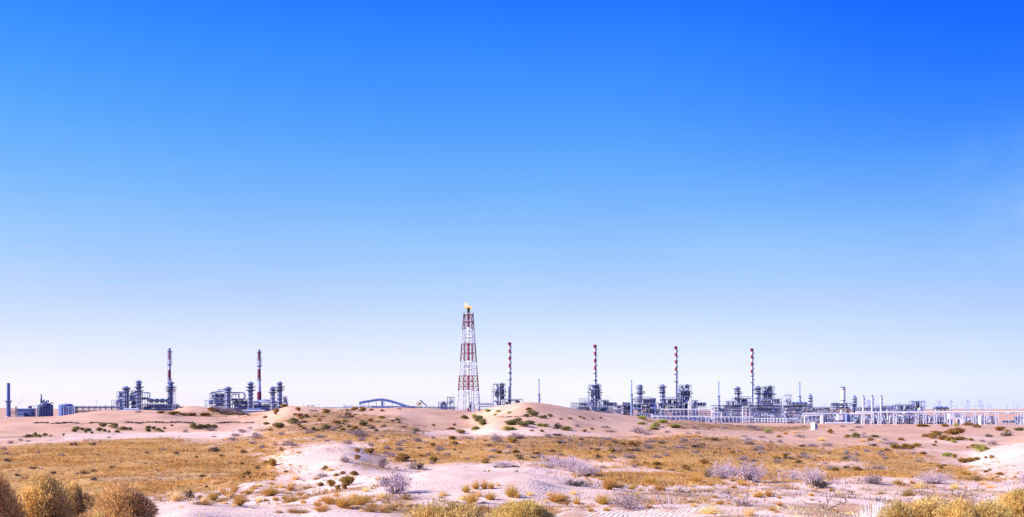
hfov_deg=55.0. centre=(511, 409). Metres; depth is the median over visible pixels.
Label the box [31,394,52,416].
storage tank
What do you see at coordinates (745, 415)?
scaffold stair
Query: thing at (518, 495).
grass tuft
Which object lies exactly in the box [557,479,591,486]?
dark shrub
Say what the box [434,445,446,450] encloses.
grey shrub
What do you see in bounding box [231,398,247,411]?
exchanger block
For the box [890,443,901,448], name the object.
brown shrub
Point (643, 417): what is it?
yellow green shrub
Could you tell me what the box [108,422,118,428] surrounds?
green shrub
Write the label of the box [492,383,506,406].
frame tower
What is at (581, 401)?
crane frame
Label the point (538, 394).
vent stack
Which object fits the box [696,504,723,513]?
straw tuft
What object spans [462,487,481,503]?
grass tuft
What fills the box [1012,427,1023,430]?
green shrub
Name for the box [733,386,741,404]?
finned column
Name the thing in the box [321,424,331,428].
green shrub
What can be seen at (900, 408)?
compressor hall
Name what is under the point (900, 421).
pipe manifold
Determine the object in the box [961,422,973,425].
brown shrub
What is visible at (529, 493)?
straw tuft
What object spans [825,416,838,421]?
pipe manifold
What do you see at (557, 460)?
twig shrub
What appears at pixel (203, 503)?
rusty tuft
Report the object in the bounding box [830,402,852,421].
heater deck
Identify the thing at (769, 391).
frame tower
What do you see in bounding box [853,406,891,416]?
switchyard frame
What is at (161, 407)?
pump shelter
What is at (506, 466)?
bank
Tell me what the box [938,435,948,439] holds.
brown shrub
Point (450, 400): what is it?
stair tower
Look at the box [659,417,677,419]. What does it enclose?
pipe manifold
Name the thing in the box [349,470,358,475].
brown shrub
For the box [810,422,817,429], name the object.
white kiosk
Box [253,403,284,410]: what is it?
pump shelter
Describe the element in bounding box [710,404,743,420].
process deck
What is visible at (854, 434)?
green shrub
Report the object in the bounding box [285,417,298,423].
green shrub
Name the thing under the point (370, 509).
rusty tuft
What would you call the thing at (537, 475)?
thin twig shrub
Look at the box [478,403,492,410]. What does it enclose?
pipe rack
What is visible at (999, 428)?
brown shrub
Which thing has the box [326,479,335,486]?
brown shrub
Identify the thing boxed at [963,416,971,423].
pipe manifold
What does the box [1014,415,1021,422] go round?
pipe manifold
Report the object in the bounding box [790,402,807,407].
air cooler bank
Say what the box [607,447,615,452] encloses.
brown shrub
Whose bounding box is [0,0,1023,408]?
sky
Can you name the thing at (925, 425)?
brown shrub
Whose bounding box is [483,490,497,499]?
grass tuft
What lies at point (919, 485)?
straw tuft
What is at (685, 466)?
brown shrub
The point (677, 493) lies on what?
scrub
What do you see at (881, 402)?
exhaust stack
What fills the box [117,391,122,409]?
pipe tower
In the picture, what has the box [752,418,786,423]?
white pipe rack
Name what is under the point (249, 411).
concrete slab
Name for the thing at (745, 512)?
straw tuft
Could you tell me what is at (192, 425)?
green shrub
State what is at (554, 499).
grass tuft
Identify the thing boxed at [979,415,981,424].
post
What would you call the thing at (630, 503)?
grey shrub
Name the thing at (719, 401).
vent stack
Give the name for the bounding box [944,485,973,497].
dead branch
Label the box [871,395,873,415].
exhaust stack
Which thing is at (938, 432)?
brown shrub
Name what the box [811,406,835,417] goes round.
process deck
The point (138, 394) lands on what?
stripper column
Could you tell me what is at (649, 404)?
arched block
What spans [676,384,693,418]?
frame tower
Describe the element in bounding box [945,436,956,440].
brown shrub
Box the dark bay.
[654,402,662,417]
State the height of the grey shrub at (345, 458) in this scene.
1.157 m
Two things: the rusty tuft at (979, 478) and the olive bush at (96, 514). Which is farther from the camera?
the rusty tuft at (979, 478)
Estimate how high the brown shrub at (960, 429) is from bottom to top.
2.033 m
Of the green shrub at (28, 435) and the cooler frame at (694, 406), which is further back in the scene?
the cooler frame at (694, 406)
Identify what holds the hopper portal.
on the ground at (315, 458)
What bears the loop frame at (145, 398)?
on the ground at (315, 458)
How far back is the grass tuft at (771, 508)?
25.91 m
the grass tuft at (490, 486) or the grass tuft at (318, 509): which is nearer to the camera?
the grass tuft at (318, 509)
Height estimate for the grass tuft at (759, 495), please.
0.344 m
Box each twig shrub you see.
[373,467,416,494]
[385,488,416,498]
[487,459,513,465]
[529,469,545,481]
[534,454,568,466]
[538,464,559,473]
[551,453,592,471]
[555,473,577,484]
[569,462,601,476]
[654,489,682,510]
[707,457,738,478]
[720,459,768,481]
[767,468,792,480]
[785,469,800,479]
[796,465,825,485]
[909,467,955,483]
[1012,471,1023,481]
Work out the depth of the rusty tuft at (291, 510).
25.02 m
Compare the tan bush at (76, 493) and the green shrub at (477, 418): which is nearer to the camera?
the tan bush at (76, 493)
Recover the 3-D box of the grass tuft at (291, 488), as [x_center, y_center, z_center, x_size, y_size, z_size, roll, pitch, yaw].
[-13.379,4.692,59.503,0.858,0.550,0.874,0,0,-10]
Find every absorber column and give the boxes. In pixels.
[122,386,130,409]
[223,387,232,409]
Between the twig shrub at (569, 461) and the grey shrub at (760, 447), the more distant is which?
the grey shrub at (760, 447)
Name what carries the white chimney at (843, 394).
on the ground at (315, 458)
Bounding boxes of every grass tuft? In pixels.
[206,487,220,500]
[220,487,235,496]
[229,494,249,505]
[241,487,253,493]
[254,483,282,495]
[287,485,294,490]
[311,500,323,505]
[312,504,330,510]
[320,492,337,503]
[330,492,359,507]
[351,490,371,504]
[460,483,471,492]
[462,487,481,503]
[471,477,479,488]
[481,479,488,488]
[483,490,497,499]
[487,480,495,488]
[502,479,521,496]
[513,490,520,497]
[544,491,562,501]
[548,492,567,500]
[570,497,580,503]
[591,492,616,504]
[599,473,618,489]
[642,473,660,483]
[687,472,705,481]
[713,499,725,504]
[754,490,763,497]
[763,488,774,496]
[766,505,777,510]
[892,479,901,483]
[957,468,972,474]
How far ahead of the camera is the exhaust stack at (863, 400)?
719.66 m
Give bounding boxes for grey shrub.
[251,431,263,438]
[317,472,330,476]
[339,453,351,462]
[348,429,370,436]
[376,453,391,467]
[384,451,395,456]
[411,437,422,441]
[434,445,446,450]
[490,432,503,440]
[508,430,523,438]
[609,490,648,511]
[628,424,648,432]
[641,442,651,447]
[730,498,754,506]
[735,454,748,460]
[753,444,763,449]
[861,474,873,483]
[867,472,887,483]
[871,464,884,468]
[879,440,899,444]
[986,439,999,444]
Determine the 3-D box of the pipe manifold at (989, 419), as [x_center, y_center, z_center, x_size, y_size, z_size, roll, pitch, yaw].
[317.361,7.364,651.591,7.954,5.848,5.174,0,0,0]
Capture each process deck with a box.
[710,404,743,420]
[746,404,782,417]
[781,404,812,419]
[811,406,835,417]
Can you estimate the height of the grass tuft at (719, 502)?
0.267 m
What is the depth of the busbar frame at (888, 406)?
900.50 m
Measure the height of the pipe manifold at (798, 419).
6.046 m
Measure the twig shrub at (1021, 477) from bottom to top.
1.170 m
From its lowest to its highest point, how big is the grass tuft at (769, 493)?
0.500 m
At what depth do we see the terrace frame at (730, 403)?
850.47 m
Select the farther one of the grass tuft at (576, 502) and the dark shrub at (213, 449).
the dark shrub at (213, 449)
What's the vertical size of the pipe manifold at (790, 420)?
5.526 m
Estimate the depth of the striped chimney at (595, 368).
989.05 m
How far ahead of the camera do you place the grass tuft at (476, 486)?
38.42 m
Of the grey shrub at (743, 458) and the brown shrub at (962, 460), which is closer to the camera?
the grey shrub at (743, 458)
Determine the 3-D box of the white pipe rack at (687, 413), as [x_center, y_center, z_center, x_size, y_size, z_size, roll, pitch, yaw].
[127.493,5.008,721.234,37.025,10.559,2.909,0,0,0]
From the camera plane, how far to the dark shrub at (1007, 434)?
281.07 m
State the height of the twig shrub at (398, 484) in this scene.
1.827 m
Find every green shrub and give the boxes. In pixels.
[21,434,32,437]
[98,422,106,426]
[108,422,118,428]
[189,423,198,428]
[194,424,205,428]
[271,422,284,427]
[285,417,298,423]
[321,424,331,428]
[359,421,367,425]
[472,415,482,421]
[478,418,486,425]
[502,426,515,429]
[505,419,516,424]
[516,421,529,425]
[527,410,539,415]
[560,426,572,430]
[637,415,646,419]
[646,426,658,429]
[648,422,659,426]
[667,423,681,427]
[850,432,859,437]
[942,452,953,456]
[973,443,990,451]
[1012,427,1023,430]
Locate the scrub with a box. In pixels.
[0,406,1021,504]
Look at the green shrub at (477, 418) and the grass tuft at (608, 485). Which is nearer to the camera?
the grass tuft at (608, 485)
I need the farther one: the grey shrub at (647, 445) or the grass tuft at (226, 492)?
the grey shrub at (647, 445)
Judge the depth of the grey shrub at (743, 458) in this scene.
108.51 m
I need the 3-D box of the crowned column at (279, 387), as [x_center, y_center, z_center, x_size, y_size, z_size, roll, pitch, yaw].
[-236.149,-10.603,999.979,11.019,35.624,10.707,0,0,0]
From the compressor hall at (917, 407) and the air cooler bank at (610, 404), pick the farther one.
the air cooler bank at (610, 404)
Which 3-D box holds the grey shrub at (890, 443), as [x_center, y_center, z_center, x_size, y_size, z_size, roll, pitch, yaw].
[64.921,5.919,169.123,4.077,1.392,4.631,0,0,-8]
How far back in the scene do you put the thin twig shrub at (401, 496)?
35.39 m
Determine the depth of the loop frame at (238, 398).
1000.98 m
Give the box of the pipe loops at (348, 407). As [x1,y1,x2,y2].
[323,405,372,407]
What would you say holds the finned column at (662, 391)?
on the ground at (315, 458)
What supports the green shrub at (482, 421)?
on the ground at (315, 458)
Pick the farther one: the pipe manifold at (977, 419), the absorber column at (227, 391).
the absorber column at (227, 391)
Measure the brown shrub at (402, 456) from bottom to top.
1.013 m
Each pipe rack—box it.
[405,407,456,409]
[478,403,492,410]
[653,416,705,421]
[660,409,711,417]
[705,417,752,423]
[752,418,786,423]
[802,413,855,422]
[850,411,1023,424]
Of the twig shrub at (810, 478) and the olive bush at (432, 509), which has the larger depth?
the twig shrub at (810, 478)
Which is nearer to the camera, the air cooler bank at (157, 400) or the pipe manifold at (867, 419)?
the pipe manifold at (867, 419)
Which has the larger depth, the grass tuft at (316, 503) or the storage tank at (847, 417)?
the storage tank at (847, 417)
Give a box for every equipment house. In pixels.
[837,414,842,421]
[948,413,960,424]
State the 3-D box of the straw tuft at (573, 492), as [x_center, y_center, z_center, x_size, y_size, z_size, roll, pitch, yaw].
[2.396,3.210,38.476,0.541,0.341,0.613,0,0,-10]
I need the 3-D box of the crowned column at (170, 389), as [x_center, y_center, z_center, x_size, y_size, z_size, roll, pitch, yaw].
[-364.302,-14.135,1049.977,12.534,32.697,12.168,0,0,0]
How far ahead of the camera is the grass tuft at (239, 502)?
30.93 m
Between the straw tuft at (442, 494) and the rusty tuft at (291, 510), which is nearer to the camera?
the rusty tuft at (291, 510)
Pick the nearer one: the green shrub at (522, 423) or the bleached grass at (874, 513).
the bleached grass at (874, 513)
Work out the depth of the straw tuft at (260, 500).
44.54 m
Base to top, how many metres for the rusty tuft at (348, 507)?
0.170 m
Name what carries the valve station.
on the ground at (315, 458)
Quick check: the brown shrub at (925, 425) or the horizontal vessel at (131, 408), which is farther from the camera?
the horizontal vessel at (131, 408)
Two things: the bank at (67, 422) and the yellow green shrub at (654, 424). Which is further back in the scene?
the bank at (67, 422)
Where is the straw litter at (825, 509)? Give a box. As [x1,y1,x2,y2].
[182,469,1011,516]
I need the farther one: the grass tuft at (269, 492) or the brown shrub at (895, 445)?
the brown shrub at (895, 445)
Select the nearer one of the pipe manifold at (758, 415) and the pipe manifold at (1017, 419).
the pipe manifold at (1017, 419)
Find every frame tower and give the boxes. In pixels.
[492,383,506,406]
[587,383,602,409]
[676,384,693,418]
[760,385,776,411]
[783,395,791,416]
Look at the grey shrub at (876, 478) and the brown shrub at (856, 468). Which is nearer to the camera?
the grey shrub at (876, 478)
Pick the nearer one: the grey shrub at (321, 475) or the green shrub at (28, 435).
the grey shrub at (321, 475)
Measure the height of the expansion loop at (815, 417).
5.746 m
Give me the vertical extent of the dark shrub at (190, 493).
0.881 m
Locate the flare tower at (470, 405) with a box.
[456,308,479,411]
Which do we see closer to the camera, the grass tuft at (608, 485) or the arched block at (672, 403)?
the grass tuft at (608, 485)
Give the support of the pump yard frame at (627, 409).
on the ground at (315, 458)
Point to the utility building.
(25, 412)
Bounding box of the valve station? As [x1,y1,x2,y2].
[282,396,287,407]
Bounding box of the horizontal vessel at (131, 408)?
[124,408,138,409]
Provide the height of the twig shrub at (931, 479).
1.344 m
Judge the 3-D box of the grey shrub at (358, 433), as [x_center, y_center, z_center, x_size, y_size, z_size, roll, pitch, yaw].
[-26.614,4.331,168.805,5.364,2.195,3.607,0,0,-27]
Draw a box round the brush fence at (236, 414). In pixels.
[222,413,249,415]
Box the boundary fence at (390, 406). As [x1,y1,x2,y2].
[371,406,415,407]
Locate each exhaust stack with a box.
[862,395,864,415]
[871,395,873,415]
[880,395,882,415]
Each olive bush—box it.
[89,509,104,516]
[399,498,485,516]
[875,496,915,516]
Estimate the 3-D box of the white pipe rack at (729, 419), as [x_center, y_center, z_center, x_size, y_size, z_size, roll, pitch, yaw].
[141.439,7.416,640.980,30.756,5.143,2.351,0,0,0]
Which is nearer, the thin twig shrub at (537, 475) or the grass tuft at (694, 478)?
the thin twig shrub at (537, 475)
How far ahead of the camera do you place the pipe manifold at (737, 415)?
681.99 m
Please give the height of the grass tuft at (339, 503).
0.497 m
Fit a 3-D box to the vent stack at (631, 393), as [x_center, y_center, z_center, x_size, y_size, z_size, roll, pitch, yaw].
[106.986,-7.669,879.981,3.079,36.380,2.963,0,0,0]
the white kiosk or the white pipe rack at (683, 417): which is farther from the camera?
the white pipe rack at (683, 417)
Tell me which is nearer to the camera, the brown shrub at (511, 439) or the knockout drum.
the brown shrub at (511, 439)
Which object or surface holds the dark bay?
on the ground at (315, 458)
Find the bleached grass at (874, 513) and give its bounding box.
[853,496,887,516]
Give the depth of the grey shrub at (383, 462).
81.48 m
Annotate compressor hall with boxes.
[892,405,913,420]
[909,400,924,415]
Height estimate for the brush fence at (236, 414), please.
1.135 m
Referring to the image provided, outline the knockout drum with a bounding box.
[621,402,625,414]
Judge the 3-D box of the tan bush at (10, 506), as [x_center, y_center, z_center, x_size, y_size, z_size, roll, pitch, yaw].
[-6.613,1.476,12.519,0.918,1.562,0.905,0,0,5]
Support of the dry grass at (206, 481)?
on the ground at (315, 458)
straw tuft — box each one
[166,488,187,500]
[199,495,210,501]
[253,495,264,502]
[288,474,299,479]
[375,492,387,497]
[437,490,449,495]
[525,489,536,495]
[567,489,576,494]
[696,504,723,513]
[742,505,755,515]
[911,480,925,488]
[949,481,959,488]
[985,484,996,487]
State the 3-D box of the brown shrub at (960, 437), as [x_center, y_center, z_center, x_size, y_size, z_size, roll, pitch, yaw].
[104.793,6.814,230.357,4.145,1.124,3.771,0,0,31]
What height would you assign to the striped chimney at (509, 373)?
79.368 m
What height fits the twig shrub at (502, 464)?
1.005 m
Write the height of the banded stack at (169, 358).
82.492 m
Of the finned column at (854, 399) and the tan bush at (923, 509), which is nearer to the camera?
the tan bush at (923, 509)
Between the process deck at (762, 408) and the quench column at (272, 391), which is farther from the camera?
the quench column at (272, 391)
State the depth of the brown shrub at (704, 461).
99.75 m
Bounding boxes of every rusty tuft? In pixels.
[191,500,218,504]
[213,497,228,501]
[278,492,299,502]
[286,506,298,512]
[294,509,309,513]
[338,504,355,508]
[361,504,379,511]
[376,506,392,511]
[384,506,401,510]
[399,494,411,499]
[560,501,571,504]
[684,499,698,502]
[901,487,916,496]
[965,473,989,480]
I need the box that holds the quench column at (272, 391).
[268,386,276,410]
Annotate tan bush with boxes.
[0,469,28,516]
[12,467,76,516]
[62,478,96,516]
[76,479,161,516]
[485,497,555,516]
[904,494,950,516]
[934,496,983,516]
[971,498,1012,516]
[991,486,1023,516]
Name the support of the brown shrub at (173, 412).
on the ground at (315, 458)
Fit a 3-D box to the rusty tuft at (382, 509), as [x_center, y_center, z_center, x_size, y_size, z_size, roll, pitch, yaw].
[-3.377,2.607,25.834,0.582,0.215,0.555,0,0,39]
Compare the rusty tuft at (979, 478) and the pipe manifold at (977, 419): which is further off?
the pipe manifold at (977, 419)
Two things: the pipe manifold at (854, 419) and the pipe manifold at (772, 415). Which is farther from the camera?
the pipe manifold at (772, 415)
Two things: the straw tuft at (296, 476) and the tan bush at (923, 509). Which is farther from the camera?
the straw tuft at (296, 476)
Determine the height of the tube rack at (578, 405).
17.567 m
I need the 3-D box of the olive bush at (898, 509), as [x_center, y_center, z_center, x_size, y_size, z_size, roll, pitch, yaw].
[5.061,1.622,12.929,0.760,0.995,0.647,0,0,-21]
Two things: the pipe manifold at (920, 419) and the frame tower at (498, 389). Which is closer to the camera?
the pipe manifold at (920, 419)
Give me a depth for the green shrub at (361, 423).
213.28 m
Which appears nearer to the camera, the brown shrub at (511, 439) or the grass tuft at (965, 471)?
the grass tuft at (965, 471)
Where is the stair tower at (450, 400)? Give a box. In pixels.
[447,396,453,409]
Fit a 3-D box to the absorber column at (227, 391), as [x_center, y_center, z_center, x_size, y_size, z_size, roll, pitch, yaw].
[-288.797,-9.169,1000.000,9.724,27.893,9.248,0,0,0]
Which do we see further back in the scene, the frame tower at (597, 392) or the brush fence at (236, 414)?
the frame tower at (597, 392)
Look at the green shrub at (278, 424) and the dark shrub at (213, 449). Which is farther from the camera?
the green shrub at (278, 424)
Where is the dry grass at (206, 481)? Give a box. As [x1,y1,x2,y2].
[0,429,1018,512]
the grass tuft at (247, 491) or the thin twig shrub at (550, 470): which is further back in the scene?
the thin twig shrub at (550, 470)
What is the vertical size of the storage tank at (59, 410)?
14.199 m
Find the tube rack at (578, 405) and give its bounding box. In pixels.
[570,402,587,409]
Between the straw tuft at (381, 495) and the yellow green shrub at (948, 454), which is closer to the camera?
the straw tuft at (381, 495)
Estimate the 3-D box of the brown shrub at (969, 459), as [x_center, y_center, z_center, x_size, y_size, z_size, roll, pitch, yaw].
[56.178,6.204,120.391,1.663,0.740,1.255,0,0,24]
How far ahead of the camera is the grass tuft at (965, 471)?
93.26 m
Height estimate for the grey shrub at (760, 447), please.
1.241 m
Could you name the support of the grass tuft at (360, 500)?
on the ground at (315, 458)
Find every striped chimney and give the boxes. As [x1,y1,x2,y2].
[508,342,511,403]
[593,344,596,403]
[674,346,677,412]
[750,348,753,404]
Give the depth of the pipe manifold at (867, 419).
640.06 m
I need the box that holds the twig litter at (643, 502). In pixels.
[155,473,1016,516]
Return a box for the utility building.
[11,406,35,416]
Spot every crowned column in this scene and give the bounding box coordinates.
[165,381,175,410]
[245,382,255,409]
[274,381,284,408]
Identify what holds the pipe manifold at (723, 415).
on the ground at (315, 458)
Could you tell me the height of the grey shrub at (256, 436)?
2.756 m
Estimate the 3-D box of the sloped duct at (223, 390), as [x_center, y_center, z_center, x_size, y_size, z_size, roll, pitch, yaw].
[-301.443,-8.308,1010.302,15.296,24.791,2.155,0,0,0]
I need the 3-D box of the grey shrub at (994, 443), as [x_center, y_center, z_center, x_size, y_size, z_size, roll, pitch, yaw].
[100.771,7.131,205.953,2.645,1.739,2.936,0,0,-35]
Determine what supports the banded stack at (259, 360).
on the ground at (315, 458)
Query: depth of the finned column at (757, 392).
868.39 m
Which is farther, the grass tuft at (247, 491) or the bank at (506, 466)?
the bank at (506, 466)
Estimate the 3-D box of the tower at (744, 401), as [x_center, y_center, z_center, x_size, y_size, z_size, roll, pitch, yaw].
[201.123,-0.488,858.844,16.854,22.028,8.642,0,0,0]
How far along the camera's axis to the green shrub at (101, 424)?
277.58 m
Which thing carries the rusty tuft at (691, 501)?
on the ground at (315, 458)
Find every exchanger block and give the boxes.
[129,391,135,407]
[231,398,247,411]
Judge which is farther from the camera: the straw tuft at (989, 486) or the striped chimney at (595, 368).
the striped chimney at (595, 368)
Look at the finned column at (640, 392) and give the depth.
898.41 m
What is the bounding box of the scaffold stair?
[743,407,749,422]
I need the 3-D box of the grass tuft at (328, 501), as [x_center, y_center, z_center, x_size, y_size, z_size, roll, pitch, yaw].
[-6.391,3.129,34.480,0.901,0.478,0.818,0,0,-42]
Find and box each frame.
[141,392,149,409]
[209,392,224,407]
[231,392,245,410]
[504,398,522,404]
[577,406,611,412]
[579,398,587,406]
[601,399,608,410]
[612,404,633,415]
[691,400,697,418]
[724,400,734,410]
[758,398,781,413]
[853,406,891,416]
[873,405,897,416]
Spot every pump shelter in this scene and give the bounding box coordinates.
[142,403,179,410]
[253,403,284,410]
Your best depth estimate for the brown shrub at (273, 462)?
93.78 m
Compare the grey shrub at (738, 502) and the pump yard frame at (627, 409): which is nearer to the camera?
the grey shrub at (738, 502)
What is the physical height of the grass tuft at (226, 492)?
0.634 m
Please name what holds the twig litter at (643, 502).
on the ground at (315, 458)
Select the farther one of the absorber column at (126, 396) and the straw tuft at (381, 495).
the absorber column at (126, 396)
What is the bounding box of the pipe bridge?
[74,406,120,412]
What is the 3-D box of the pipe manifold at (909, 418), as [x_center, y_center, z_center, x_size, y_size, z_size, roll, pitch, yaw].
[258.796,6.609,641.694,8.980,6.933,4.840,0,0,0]
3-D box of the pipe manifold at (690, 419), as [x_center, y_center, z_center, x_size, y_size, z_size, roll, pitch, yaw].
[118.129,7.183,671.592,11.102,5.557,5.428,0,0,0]
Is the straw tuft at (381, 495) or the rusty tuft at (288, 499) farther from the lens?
the rusty tuft at (288, 499)
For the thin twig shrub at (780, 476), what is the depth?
54.56 m
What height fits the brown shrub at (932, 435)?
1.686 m
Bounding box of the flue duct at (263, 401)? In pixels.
[253,399,276,405]
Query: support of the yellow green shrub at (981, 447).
on the ground at (315, 458)
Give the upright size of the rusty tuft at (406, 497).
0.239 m
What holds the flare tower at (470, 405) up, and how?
on the ground at (315, 458)
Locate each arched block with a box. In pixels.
[632,397,655,417]
[661,397,682,417]
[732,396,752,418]
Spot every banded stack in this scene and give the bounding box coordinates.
[167,348,171,403]
[257,350,261,404]
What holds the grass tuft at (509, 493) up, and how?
on the ground at (315, 458)
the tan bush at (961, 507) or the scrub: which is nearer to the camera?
the tan bush at (961, 507)
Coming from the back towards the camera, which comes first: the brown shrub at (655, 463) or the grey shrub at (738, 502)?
the brown shrub at (655, 463)
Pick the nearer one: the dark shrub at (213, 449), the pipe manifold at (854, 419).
the dark shrub at (213, 449)
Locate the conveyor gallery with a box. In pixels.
[359,398,409,405]
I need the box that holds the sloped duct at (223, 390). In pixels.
[211,389,224,404]
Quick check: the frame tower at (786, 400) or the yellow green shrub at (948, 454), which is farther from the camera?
the frame tower at (786, 400)
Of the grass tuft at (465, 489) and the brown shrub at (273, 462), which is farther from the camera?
the brown shrub at (273, 462)
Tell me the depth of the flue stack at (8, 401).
998.42 m
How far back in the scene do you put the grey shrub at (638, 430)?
194.68 m
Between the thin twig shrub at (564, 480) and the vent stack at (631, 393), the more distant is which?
the vent stack at (631, 393)
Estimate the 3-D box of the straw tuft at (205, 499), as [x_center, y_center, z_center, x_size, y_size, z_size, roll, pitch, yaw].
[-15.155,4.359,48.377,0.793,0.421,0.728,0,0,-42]
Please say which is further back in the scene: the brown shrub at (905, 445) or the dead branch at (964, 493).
the brown shrub at (905, 445)
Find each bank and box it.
[33,422,110,423]
[123,421,254,423]
[148,399,167,408]
[494,465,517,467]
[607,402,616,413]
[697,402,705,417]
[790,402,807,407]
[933,406,948,415]
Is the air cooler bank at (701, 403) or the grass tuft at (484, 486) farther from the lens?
the air cooler bank at (701, 403)
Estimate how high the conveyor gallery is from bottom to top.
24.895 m
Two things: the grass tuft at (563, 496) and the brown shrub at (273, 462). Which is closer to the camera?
the grass tuft at (563, 496)
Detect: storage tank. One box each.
[31,394,52,416]
[58,404,73,415]
[821,414,824,422]
[845,414,849,421]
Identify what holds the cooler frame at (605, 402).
on the ground at (315, 458)
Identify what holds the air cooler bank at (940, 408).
on the ground at (315, 458)
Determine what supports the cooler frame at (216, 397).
on the ground at (315, 458)
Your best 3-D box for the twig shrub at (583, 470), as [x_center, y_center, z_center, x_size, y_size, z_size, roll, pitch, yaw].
[3.872,3.449,53.286,1.881,1.450,1.844,0,0,-30]
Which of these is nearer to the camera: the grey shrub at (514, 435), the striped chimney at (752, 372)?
the grey shrub at (514, 435)
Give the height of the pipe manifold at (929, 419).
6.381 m
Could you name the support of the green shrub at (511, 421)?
on the ground at (315, 458)
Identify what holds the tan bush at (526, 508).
on the ground at (315, 458)
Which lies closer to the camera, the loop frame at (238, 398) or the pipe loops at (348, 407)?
the loop frame at (238, 398)
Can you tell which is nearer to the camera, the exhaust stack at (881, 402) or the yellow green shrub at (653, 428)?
the yellow green shrub at (653, 428)
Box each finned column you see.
[635,384,644,415]
[658,384,665,414]
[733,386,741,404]
[753,386,761,411]
[808,394,812,416]
[852,395,856,412]
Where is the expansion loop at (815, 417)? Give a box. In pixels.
[804,415,820,423]
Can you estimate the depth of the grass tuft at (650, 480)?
51.08 m
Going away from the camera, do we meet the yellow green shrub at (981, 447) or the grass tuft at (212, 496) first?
the grass tuft at (212, 496)
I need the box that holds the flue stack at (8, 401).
[5,383,11,416]
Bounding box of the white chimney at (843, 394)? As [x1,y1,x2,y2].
[840,387,845,420]
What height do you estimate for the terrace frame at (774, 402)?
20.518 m
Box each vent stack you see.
[537,379,540,402]
[630,380,632,415]
[718,381,720,409]
[798,382,801,401]
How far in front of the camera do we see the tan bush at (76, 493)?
14.22 m
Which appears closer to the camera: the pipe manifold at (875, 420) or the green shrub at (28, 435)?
the green shrub at (28, 435)
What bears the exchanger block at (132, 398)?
on the ground at (315, 458)
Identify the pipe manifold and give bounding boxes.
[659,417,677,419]
[677,417,691,420]
[691,417,711,422]
[717,411,731,422]
[730,412,743,422]
[750,413,767,422]
[768,413,784,421]
[783,416,794,422]
[793,415,805,422]
[805,416,819,422]
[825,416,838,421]
[850,415,860,423]
[859,415,872,423]
[872,416,879,423]
[879,415,893,423]
[892,415,903,423]
[901,414,916,423]
[914,415,926,423]
[924,415,932,423]
[936,415,948,423]
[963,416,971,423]
[974,416,982,423]
[985,416,997,423]
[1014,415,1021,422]
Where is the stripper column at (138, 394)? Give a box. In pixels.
[134,380,143,409]
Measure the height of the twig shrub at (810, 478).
1.888 m
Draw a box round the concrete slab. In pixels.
[243,410,266,412]
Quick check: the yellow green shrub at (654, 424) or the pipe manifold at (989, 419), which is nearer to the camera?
the yellow green shrub at (654, 424)
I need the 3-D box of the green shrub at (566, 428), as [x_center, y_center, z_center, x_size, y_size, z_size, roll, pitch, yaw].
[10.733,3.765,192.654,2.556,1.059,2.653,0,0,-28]
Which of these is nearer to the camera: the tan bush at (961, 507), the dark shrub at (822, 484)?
the tan bush at (961, 507)
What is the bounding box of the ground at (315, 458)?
[0,402,1023,516]
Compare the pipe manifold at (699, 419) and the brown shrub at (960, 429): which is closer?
the brown shrub at (960, 429)
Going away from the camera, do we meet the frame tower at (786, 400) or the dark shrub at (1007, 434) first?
the dark shrub at (1007, 434)
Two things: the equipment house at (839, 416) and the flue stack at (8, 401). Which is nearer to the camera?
the equipment house at (839, 416)
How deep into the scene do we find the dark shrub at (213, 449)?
138.00 m
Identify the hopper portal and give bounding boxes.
[111,400,121,409]
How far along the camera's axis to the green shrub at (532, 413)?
218.81 m
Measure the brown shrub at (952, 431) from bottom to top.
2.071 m
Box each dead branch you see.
[820,490,842,509]
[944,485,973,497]
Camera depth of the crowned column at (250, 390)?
983.03 m
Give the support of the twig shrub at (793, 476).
on the ground at (315, 458)
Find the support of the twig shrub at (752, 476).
on the ground at (315, 458)
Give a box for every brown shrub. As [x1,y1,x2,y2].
[167,411,180,414]
[207,407,217,411]
[267,458,276,465]
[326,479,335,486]
[338,475,355,485]
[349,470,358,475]
[363,448,372,453]
[394,453,409,461]
[429,455,437,461]
[507,437,515,442]
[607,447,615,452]
[651,461,662,465]
[680,464,690,469]
[699,459,709,463]
[852,466,862,469]
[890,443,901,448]
[898,443,909,448]
[915,424,930,426]
[927,433,938,438]
[930,430,943,434]
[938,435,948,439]
[944,428,960,434]
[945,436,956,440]
[953,436,967,439]
[955,427,964,432]
[957,457,966,462]
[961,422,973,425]
[966,457,975,461]
[994,426,1005,430]
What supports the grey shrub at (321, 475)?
on the ground at (315, 458)
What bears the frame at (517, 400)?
on the ground at (315, 458)
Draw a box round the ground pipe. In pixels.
[825,422,853,424]
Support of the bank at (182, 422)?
on the ground at (315, 458)
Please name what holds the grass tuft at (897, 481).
on the ground at (315, 458)
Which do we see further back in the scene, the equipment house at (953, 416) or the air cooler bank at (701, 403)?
the air cooler bank at (701, 403)
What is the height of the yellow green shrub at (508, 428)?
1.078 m
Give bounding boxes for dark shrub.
[183,489,194,497]
[208,445,220,451]
[405,461,425,469]
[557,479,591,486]
[806,477,833,488]
[1000,431,1014,436]
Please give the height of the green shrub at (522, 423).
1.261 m

